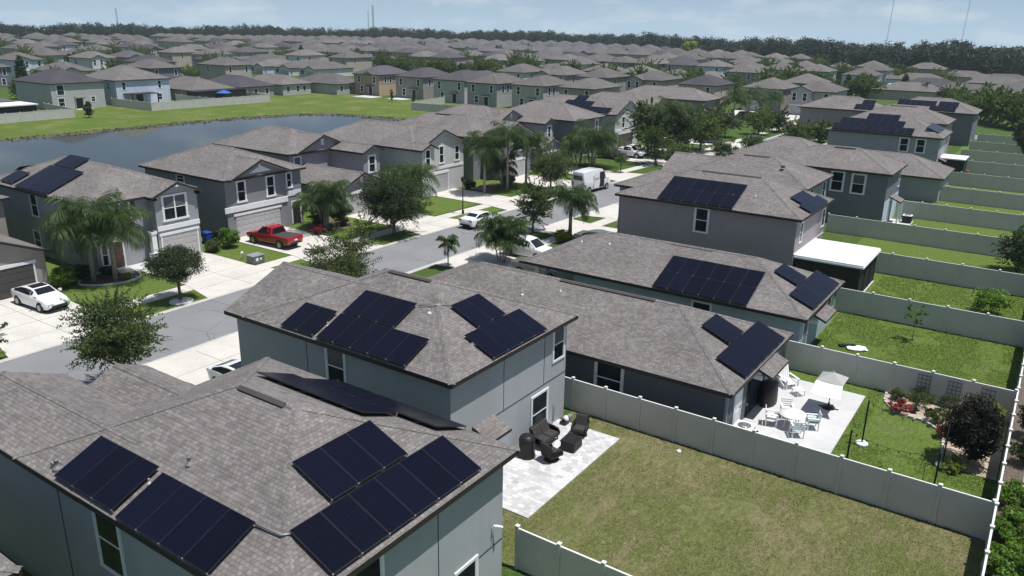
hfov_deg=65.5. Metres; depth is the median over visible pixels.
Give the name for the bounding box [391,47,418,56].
house
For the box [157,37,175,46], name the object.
house
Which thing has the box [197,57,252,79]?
house
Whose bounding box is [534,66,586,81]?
house
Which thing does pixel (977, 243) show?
vinyl fence
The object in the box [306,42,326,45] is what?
house
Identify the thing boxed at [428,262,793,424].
house
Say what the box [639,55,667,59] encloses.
house
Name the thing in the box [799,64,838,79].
house
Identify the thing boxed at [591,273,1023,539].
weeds
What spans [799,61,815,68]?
house
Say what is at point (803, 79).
house
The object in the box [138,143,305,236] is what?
house
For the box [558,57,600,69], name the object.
house
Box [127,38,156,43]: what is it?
house
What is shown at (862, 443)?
light pole
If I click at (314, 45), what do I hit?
house
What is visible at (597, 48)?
house
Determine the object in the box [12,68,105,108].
house
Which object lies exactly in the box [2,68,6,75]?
window
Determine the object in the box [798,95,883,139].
house
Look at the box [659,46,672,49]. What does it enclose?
house
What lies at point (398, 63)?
tree
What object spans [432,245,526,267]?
driveway
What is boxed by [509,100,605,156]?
house
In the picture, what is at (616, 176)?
driveway
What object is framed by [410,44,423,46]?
house
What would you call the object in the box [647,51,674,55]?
house
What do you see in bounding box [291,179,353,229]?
palm tree
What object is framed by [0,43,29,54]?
house
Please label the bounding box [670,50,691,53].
house
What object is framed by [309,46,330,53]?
house
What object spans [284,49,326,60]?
house
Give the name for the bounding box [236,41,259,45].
house
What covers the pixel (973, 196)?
vinyl fence
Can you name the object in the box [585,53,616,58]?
house
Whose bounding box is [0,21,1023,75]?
woods
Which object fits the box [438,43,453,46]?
house
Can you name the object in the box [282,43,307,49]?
house
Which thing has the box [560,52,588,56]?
house
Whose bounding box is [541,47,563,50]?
house
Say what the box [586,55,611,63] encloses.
house
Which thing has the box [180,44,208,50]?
house
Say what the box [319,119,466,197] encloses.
house
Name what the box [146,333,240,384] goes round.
driveway
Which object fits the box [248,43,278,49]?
house
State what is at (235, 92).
pool cage
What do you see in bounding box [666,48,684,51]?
house
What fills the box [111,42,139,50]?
house
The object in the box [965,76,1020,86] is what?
house
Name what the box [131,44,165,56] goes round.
house
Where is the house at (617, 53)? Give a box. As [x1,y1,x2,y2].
[605,49,628,56]
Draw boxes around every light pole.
[846,429,852,458]
[855,400,869,447]
[933,453,941,483]
[935,420,951,469]
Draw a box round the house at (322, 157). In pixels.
[212,125,384,216]
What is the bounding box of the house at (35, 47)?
[14,45,56,50]
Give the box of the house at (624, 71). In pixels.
[621,65,664,74]
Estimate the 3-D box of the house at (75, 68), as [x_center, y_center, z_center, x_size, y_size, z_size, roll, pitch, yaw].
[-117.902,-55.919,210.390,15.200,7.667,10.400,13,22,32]
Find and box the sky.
[0,0,1023,50]
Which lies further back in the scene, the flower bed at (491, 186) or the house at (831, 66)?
the house at (831, 66)
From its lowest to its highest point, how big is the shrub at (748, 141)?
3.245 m
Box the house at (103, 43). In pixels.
[96,40,121,46]
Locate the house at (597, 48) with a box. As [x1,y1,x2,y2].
[585,47,606,50]
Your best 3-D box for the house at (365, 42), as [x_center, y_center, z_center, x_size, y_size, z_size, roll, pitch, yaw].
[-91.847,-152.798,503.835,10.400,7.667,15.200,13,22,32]
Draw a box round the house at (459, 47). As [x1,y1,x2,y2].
[448,44,468,50]
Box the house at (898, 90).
[869,81,943,99]
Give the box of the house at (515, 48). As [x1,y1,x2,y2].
[505,46,523,51]
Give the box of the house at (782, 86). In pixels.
[741,77,799,112]
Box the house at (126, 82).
[85,64,170,104]
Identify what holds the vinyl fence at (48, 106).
on the meadow
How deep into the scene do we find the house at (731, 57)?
372.17 m
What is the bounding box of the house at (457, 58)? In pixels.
[427,52,467,63]
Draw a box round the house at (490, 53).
[476,51,507,58]
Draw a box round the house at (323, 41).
[315,39,331,43]
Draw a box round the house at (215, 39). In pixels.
[204,38,229,43]
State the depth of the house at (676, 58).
327.43 m
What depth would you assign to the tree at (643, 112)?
120.64 m
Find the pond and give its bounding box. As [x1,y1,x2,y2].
[0,115,397,174]
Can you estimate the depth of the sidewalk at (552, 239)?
80.00 m
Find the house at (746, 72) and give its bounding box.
[724,64,768,84]
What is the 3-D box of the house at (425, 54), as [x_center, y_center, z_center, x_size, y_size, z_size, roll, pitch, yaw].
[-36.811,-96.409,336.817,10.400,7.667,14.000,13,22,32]
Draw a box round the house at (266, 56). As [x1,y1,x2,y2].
[248,54,276,58]
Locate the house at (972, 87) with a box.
[939,83,1006,93]
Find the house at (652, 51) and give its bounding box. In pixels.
[649,49,667,52]
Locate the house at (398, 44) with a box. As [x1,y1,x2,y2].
[391,43,403,46]
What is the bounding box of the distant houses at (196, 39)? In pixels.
[0,32,639,46]
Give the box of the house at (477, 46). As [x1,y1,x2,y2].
[464,44,486,50]
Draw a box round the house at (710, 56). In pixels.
[698,52,723,61]
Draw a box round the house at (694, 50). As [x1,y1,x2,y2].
[687,49,700,52]
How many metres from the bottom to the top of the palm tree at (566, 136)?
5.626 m
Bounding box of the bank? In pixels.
[0,112,405,141]
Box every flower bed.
[81,273,138,283]
[306,220,350,232]
[469,183,509,191]
[886,393,1007,479]
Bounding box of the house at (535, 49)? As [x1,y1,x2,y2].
[518,46,543,52]
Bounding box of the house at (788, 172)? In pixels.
[661,151,833,195]
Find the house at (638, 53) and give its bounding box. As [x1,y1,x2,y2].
[624,50,651,58]
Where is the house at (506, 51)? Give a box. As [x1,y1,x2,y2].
[499,49,513,53]
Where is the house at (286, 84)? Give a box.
[251,73,312,95]
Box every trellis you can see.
[915,374,931,396]
[946,380,961,403]
[980,387,995,400]
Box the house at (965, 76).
[946,70,990,81]
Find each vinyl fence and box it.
[0,108,74,123]
[43,102,75,117]
[111,98,151,110]
[151,94,269,110]
[175,94,212,100]
[246,92,269,96]
[411,96,444,109]
[412,103,454,111]
[514,524,631,575]
[564,376,997,540]
[785,340,1018,422]
[826,213,1017,259]
[834,288,1023,347]
[875,252,1023,296]
[895,201,1023,231]
[939,186,1023,210]
[948,171,1023,192]
[960,148,1023,165]
[965,160,1023,177]
[969,140,1022,153]
[977,133,1016,144]
[979,351,1023,575]
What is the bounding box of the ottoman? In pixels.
[560,432,582,452]
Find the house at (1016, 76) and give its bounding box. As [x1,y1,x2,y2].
[971,73,1023,79]
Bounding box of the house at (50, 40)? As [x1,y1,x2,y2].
[43,39,58,42]
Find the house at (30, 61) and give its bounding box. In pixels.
[0,52,45,77]
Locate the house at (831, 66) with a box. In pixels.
[828,62,858,83]
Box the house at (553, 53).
[545,51,561,55]
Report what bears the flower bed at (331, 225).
on the lawn at (269, 252)
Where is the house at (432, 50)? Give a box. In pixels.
[412,48,439,53]
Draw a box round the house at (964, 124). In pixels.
[893,96,982,145]
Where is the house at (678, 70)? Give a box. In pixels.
[666,69,686,75]
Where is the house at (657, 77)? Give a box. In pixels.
[624,70,681,90]
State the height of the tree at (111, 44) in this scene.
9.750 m
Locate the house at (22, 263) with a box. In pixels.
[0,195,51,299]
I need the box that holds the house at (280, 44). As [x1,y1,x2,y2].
[273,42,290,50]
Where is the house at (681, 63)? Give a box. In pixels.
[664,58,700,70]
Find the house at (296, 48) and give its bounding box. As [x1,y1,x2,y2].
[286,45,311,51]
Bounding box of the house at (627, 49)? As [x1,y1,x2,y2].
[625,47,646,50]
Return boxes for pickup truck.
[246,223,302,248]
[614,145,646,158]
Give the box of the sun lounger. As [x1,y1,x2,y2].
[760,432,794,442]
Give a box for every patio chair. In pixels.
[765,404,778,427]
[780,398,794,418]
[789,421,805,438]
[805,411,821,430]
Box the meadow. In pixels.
[0,93,508,138]
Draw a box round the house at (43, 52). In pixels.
[29,48,66,61]
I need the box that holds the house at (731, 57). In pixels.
[720,53,744,61]
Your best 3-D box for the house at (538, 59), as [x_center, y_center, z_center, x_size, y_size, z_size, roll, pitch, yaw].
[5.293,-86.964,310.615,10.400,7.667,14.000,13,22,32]
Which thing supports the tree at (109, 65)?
on the ground at (984, 126)
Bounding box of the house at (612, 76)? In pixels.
[575,68,629,92]
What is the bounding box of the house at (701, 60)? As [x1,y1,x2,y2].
[685,54,707,63]
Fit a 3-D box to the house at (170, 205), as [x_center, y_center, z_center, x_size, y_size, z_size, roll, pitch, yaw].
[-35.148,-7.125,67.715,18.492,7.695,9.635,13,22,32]
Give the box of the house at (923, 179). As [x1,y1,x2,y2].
[866,149,954,202]
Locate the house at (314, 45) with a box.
[308,44,325,47]
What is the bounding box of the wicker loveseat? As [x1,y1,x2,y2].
[529,417,559,445]
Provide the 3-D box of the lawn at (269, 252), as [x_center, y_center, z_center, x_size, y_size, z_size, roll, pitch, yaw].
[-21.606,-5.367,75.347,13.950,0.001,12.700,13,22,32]
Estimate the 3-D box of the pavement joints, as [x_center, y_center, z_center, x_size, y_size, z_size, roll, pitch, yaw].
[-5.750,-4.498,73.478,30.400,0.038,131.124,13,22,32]
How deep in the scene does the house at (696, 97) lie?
159.14 m
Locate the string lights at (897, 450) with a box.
[852,431,938,456]
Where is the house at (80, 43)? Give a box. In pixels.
[59,38,83,47]
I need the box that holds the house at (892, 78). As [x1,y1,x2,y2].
[885,73,941,84]
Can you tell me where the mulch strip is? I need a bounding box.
[984,370,1023,575]
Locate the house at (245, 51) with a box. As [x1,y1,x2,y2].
[227,47,268,56]
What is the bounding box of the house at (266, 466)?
[0,357,519,575]
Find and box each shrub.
[0,321,8,342]
[50,264,77,287]
[71,264,89,280]
[99,264,117,275]
[120,272,131,279]
[204,237,221,251]
[217,227,240,247]
[306,210,322,224]
[311,224,324,233]
[329,206,354,225]
[463,180,476,189]
[499,176,515,183]
[552,229,571,241]
[708,138,740,156]
[739,133,765,147]
[888,397,913,412]
[890,387,905,399]
[902,384,936,406]
[911,406,919,412]
[925,408,948,424]
[932,394,962,414]
[935,424,952,438]
[940,453,968,473]
[969,287,1014,313]
[978,541,1023,575]
[991,225,1023,271]
[992,402,1009,420]
[992,477,1023,510]
[994,505,1023,552]
[1008,435,1023,464]
[1017,404,1023,428]
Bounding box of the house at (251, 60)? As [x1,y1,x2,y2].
[241,58,266,63]
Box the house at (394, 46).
[377,45,397,47]
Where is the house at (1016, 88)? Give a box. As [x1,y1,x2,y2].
[991,84,1023,96]
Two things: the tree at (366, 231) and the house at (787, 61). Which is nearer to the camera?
the tree at (366, 231)
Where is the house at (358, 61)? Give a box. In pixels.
[327,51,372,71]
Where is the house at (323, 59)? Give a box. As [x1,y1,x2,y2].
[310,57,328,61]
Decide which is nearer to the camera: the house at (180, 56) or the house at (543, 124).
the house at (543, 124)
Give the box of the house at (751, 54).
[741,52,762,58]
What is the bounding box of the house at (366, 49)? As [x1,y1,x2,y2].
[354,46,379,54]
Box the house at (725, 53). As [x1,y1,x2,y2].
[718,51,733,56]
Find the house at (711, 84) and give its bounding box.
[677,74,735,106]
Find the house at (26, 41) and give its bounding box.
[10,39,36,44]
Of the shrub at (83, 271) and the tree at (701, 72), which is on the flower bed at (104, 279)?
the shrub at (83, 271)
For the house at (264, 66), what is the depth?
293.31 m
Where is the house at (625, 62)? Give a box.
[606,56,639,68]
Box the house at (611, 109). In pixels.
[539,94,637,147]
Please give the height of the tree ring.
0.140 m
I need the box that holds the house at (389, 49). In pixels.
[371,47,399,55]
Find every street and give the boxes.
[0,133,813,383]
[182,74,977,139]
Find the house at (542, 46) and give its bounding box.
[536,45,548,48]
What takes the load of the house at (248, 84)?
on the ground at (984, 126)
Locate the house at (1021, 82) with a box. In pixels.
[997,80,1023,84]
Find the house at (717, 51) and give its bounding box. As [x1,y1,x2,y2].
[710,49,723,53]
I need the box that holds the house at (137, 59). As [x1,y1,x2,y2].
[122,54,176,64]
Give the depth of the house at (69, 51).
362.36 m
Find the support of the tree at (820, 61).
on the ground at (984, 126)
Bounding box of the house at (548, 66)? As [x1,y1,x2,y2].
[541,63,559,68]
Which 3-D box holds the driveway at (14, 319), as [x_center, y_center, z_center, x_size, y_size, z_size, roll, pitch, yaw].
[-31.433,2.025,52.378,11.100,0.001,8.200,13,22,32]
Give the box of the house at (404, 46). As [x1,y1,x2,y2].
[397,45,416,48]
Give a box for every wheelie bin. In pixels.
[201,230,211,243]
[214,230,222,242]
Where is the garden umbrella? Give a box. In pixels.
[810,371,848,410]
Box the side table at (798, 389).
[791,386,805,396]
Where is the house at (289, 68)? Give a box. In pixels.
[273,60,315,75]
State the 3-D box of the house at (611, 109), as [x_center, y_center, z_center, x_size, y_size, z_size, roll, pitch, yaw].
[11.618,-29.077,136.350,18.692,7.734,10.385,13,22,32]
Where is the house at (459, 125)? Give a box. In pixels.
[397,112,534,180]
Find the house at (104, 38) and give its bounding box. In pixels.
[87,37,115,40]
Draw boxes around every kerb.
[0,133,782,363]
[87,139,816,384]
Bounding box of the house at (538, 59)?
[505,55,545,65]
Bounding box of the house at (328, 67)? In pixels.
[297,61,353,76]
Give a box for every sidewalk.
[121,123,795,309]
[187,143,826,382]
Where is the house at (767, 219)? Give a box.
[614,168,880,296]
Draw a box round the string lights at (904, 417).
[870,402,945,423]
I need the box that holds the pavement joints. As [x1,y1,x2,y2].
[0,192,600,376]
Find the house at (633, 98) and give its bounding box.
[589,91,667,139]
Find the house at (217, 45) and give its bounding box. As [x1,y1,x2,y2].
[206,43,237,48]
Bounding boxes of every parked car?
[10,282,69,312]
[206,359,241,378]
[459,210,500,228]
[501,235,551,256]
[510,257,556,276]
[574,229,609,238]
[596,149,628,158]
[695,137,723,142]
[737,111,753,119]
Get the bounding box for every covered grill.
[518,433,535,459]
[758,378,778,407]
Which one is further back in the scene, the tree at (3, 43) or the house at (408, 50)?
the tree at (3, 43)
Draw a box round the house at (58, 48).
[29,41,62,51]
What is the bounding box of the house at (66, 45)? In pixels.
[52,40,79,50]
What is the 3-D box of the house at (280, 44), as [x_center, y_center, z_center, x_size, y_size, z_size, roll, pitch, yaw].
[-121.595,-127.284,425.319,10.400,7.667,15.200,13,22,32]
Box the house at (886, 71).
[866,63,894,84]
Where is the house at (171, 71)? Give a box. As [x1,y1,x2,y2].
[128,59,182,79]
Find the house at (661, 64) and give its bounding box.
[631,57,669,70]
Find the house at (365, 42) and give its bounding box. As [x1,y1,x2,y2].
[356,40,373,44]
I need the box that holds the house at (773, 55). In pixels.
[760,53,787,59]
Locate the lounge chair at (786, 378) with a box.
[777,364,799,389]
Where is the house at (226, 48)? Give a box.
[216,46,236,50]
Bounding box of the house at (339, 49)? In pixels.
[324,47,354,54]
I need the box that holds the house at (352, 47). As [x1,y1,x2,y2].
[344,45,359,49]
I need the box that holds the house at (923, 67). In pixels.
[907,62,947,73]
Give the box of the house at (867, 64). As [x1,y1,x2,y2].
[857,61,889,67]
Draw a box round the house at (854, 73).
[841,67,883,93]
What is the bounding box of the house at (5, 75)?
[0,63,12,87]
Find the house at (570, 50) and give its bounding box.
[561,48,584,53]
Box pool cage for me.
[187,88,245,97]
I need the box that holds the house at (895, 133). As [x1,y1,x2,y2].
[825,113,952,163]
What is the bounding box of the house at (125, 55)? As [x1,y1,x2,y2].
[110,50,144,64]
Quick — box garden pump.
[559,414,572,425]
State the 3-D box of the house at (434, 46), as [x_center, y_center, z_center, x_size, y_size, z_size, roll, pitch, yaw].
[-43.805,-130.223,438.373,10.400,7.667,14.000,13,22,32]
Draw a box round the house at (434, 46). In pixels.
[426,44,440,48]
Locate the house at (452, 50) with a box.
[436,49,461,53]
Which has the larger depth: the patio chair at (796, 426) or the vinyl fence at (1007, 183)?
the vinyl fence at (1007, 183)
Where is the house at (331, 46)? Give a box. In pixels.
[324,44,342,48]
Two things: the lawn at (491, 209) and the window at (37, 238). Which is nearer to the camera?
the window at (37, 238)
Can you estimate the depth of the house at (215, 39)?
494.32 m
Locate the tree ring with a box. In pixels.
[169,297,193,305]
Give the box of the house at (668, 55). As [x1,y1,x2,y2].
[658,53,677,58]
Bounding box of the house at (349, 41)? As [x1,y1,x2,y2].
[338,40,360,43]
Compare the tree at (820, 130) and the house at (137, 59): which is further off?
the house at (137, 59)
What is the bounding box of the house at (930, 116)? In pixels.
[851,105,955,153]
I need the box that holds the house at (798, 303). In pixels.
[521,231,844,356]
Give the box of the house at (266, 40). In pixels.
[256,38,282,42]
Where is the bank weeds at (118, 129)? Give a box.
[4,113,404,140]
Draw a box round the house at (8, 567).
[0,553,22,575]
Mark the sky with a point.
(989, 23)
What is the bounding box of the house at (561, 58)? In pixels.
[549,54,584,63]
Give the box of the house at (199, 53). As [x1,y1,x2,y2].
[190,48,235,67]
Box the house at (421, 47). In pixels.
[415,46,433,49]
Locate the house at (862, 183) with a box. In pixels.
[731,136,907,222]
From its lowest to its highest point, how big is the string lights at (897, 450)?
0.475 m
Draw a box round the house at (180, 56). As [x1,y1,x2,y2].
[158,47,197,65]
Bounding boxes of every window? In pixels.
[1,78,6,84]
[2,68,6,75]
[28,194,39,217]
[32,229,42,246]
[55,85,64,95]
[57,98,65,106]
[90,96,95,101]
[91,511,126,575]
[99,244,110,266]
[118,202,131,218]
[121,82,125,89]
[157,80,161,87]
[160,192,189,222]
[175,174,184,182]
[235,180,247,203]
[265,175,276,197]
[285,172,293,188]
[293,156,301,165]
[324,347,346,382]
[355,555,384,575]
[367,154,376,173]
[425,149,430,164]
[437,81,440,88]
[439,145,444,163]
[454,145,459,160]
[454,554,478,575]
[457,82,460,89]
[471,84,474,91]
[474,95,477,102]
[489,85,492,93]
[516,86,519,94]
[519,98,523,104]
[530,387,548,426]
[535,88,539,95]
[547,125,551,136]
[552,326,565,363]
[593,362,623,392]
[595,118,598,130]
[621,116,624,128]
[691,299,711,311]
[692,207,709,233]
[791,92,796,100]
[798,221,803,243]
[802,93,807,101]
[820,207,826,227]
[821,181,826,195]
[829,170,845,191]
[849,173,866,194]
[897,171,901,187]
[898,137,909,151]
[914,138,926,153]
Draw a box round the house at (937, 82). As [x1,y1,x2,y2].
[887,77,968,86]
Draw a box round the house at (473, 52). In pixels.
[457,50,482,56]
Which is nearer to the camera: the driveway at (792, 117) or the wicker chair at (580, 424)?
the wicker chair at (580, 424)
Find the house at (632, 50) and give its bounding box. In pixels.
[626,48,648,52]
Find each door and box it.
[0,263,35,299]
[76,98,83,107]
[113,241,124,267]
[136,94,143,101]
[162,229,198,254]
[236,207,280,236]
[256,68,262,73]
[281,70,288,75]
[292,202,300,222]
[306,71,313,75]
[346,193,373,215]
[435,172,447,192]
[452,94,455,101]
[484,97,487,105]
[510,159,523,175]
[618,132,632,146]
[733,389,741,424]
[743,102,758,110]
[744,372,761,417]
[790,105,800,114]
[802,322,807,343]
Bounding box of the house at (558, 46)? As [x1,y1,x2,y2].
[545,45,567,48]
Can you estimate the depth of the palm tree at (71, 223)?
57.52 m
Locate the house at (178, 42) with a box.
[167,38,194,47]
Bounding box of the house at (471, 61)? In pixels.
[456,60,472,70]
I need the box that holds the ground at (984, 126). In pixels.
[0,32,1020,575]
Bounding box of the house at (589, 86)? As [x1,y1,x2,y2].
[557,77,622,95]
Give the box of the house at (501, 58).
[484,54,507,67]
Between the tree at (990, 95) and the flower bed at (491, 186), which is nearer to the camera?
the flower bed at (491, 186)
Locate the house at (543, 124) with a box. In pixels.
[438,104,564,168]
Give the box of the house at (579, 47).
[564,46,585,49]
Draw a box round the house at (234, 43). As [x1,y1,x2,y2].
[227,41,244,46]
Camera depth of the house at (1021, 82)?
251.41 m
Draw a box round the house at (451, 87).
[431,69,485,103]
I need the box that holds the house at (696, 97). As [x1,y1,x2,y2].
[621,85,721,112]
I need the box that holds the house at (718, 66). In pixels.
[696,60,732,73]
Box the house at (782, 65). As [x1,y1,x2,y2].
[762,62,800,78]
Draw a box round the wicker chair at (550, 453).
[540,441,563,462]
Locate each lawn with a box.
[0,301,173,359]
[46,239,277,295]
[46,264,141,309]
[156,262,302,307]
[201,213,383,258]
[293,232,412,265]
[303,202,459,229]
[398,212,469,235]
[411,184,520,208]
[465,171,571,189]
[481,194,549,212]
[502,410,985,575]
[778,369,1008,500]
[784,311,1023,421]
[833,272,1023,347]
[834,216,1020,258]
[856,237,1023,296]
[894,199,1023,232]
[947,185,1023,210]
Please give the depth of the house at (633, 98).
142.43 m
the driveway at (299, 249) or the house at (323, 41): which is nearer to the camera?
the driveway at (299, 249)
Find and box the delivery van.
[571,167,610,193]
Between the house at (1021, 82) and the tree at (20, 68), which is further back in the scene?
the house at (1021, 82)
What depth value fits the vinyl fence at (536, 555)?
28.14 m
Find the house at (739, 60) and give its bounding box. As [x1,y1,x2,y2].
[726,58,754,64]
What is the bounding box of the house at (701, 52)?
[693,50,712,54]
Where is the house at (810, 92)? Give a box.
[788,80,849,114]
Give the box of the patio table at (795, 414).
[779,407,806,426]
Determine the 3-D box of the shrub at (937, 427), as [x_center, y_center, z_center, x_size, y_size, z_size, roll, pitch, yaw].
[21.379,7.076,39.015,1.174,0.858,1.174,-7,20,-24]
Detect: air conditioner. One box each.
[734,419,756,430]
[901,214,912,223]
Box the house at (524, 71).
[495,63,543,78]
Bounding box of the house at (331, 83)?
[299,72,354,94]
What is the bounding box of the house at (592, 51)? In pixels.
[580,48,605,55]
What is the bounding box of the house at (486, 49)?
[475,46,502,52]
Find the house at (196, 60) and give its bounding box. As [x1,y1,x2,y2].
[191,53,240,70]
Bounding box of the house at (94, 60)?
[68,51,116,70]
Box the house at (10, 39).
[1,37,20,44]
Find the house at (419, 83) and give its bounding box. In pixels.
[393,67,448,99]
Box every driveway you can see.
[0,297,120,358]
[142,252,273,298]
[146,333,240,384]
[237,227,385,263]
[346,211,458,234]
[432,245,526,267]
[433,188,530,210]
[515,174,573,190]
[533,218,616,235]
[554,166,641,180]
[583,153,665,165]
[586,204,618,218]
[619,144,715,154]
[665,137,744,147]
[786,114,799,120]
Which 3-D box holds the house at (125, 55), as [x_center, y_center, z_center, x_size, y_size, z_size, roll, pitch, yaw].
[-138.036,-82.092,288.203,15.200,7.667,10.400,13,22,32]
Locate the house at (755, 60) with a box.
[735,56,762,62]
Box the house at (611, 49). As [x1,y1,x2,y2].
[604,47,625,51]
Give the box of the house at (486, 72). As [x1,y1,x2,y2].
[475,70,494,74]
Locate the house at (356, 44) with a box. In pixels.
[340,43,362,46]
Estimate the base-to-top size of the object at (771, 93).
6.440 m
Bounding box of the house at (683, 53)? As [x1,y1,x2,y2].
[675,52,695,55]
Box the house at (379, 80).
[352,65,407,95]
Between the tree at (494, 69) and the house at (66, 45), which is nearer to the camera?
the tree at (494, 69)
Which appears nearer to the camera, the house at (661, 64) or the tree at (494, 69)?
the tree at (494, 69)
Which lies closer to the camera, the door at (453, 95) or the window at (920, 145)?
the window at (920, 145)
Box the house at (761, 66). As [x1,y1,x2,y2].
[727,61,766,69]
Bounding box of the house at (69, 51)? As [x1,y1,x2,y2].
[60,48,76,53]
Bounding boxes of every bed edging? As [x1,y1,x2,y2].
[78,269,141,285]
[883,391,944,460]
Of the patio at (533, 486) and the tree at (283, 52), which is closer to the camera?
the patio at (533, 486)
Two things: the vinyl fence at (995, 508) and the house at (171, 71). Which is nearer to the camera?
the vinyl fence at (995, 508)
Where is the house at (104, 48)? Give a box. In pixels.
[75,44,111,52]
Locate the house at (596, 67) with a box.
[581,63,623,71]
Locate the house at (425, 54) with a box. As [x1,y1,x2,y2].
[406,51,435,69]
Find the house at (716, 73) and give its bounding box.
[705,71,724,77]
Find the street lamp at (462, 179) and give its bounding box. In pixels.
[461,176,464,213]
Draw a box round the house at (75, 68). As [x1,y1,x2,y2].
[30,61,97,74]
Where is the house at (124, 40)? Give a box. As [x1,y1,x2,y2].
[117,37,134,42]
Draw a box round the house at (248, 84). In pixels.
[208,74,275,96]
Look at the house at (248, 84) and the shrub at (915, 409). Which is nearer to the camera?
the shrub at (915, 409)
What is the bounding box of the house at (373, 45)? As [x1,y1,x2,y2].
[358,44,380,46]
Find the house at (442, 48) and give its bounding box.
[436,47,457,50]
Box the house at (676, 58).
[667,56,698,61]
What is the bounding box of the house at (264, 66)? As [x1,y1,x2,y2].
[251,59,289,73]
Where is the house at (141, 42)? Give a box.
[133,40,158,45]
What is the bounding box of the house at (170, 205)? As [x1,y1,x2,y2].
[0,154,202,273]
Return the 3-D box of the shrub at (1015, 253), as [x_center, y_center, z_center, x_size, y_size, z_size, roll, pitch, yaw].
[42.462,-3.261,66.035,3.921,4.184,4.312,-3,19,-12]
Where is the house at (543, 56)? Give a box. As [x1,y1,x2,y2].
[533,53,556,59]
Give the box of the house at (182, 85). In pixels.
[169,76,234,100]
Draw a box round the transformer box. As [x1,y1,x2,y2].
[245,252,264,264]
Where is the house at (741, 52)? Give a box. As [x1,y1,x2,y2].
[732,50,747,53]
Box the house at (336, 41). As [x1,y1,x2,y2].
[326,39,343,44]
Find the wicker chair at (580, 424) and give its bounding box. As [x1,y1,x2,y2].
[571,412,589,437]
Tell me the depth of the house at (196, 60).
276.96 m
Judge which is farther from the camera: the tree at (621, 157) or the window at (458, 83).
the window at (458, 83)
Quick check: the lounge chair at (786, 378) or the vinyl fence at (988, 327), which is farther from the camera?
the vinyl fence at (988, 327)
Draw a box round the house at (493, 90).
[465,73,524,107]
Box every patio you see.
[354,95,378,97]
[503,419,618,518]
[743,378,864,453]
[888,218,912,224]
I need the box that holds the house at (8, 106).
[0,97,37,113]
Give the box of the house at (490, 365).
[224,261,578,446]
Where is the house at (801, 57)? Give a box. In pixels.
[785,54,813,61]
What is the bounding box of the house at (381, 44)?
[375,42,390,45]
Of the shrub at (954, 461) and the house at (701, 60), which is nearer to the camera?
the shrub at (954, 461)
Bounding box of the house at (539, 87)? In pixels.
[510,75,570,106]
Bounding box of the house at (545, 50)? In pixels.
[533,49,565,53]
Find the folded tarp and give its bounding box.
[838,344,867,350]
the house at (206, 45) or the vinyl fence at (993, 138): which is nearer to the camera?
the vinyl fence at (993, 138)
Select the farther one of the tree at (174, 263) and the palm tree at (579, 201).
the palm tree at (579, 201)
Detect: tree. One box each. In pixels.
[0,37,8,46]
[7,76,19,96]
[8,43,34,52]
[11,47,37,56]
[13,55,27,77]
[36,192,134,281]
[43,55,61,64]
[54,281,171,376]
[62,187,153,281]
[81,45,107,53]
[82,101,94,117]
[100,58,121,69]
[105,39,120,47]
[105,46,121,54]
[125,44,154,54]
[141,243,208,299]
[181,64,199,76]
[196,51,215,70]
[205,50,236,59]
[272,45,293,54]
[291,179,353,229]
[300,224,382,277]
[322,51,331,56]
[346,214,379,244]
[349,47,362,53]
[349,162,432,236]
[373,49,390,65]
[376,51,394,65]
[377,160,440,202]
[389,53,411,66]
[393,54,412,68]
[400,59,412,70]
[404,54,415,69]
[414,56,426,66]
[415,62,427,68]
[424,58,436,66]
[431,57,450,72]
[435,234,459,267]
[446,59,457,72]
[457,63,463,70]
[459,49,476,60]
[462,60,477,70]
[462,130,511,193]
[471,54,486,70]
[474,212,532,262]
[482,58,503,69]
[482,151,518,187]
[484,118,530,191]
[488,62,507,72]
[503,48,526,66]
[509,128,551,186]
[510,175,553,231]
[517,52,543,67]
[523,140,583,187]
[542,58,551,64]
[545,179,599,239]
[559,118,625,167]
[560,125,598,164]
[561,58,580,68]
[595,59,621,71]
[614,153,629,171]
[622,97,670,155]
[627,64,648,75]
[633,56,660,68]
[633,120,682,164]
[649,96,691,156]
[659,107,701,147]
[661,141,693,161]
[664,67,682,75]
[670,101,697,143]
[679,41,701,50]
[680,69,704,81]
[681,104,726,150]
[684,68,705,76]
[696,99,724,130]
[708,104,747,137]
[719,86,751,111]
[720,70,748,95]
[735,85,767,111]
[744,101,776,134]
[750,64,787,83]
[756,106,772,119]
[757,55,775,66]
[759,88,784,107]
[764,105,793,132]
[777,62,806,79]
[778,116,815,141]
[797,69,816,75]
[805,117,833,142]
[808,54,831,64]
[812,69,827,78]
[822,72,841,85]
[834,59,857,82]
[841,79,859,95]
[843,74,851,85]
[851,74,873,96]
[855,72,877,97]
[870,75,883,83]
[872,81,887,94]
[885,63,906,75]
[900,73,908,81]
[904,66,920,72]
[904,304,928,340]
[927,66,960,81]
[936,81,971,97]
[937,392,1006,463]
[946,86,974,102]
[958,81,1005,121]
[966,81,1019,124]
[985,88,1023,127]
[1000,94,1023,128]
[1012,118,1023,154]
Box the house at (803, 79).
[784,73,831,85]
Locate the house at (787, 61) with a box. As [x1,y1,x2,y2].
[760,57,793,63]
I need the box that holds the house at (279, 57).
[267,55,284,58]
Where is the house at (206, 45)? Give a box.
[202,41,233,46]
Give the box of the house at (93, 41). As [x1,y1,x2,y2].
[84,38,106,45]

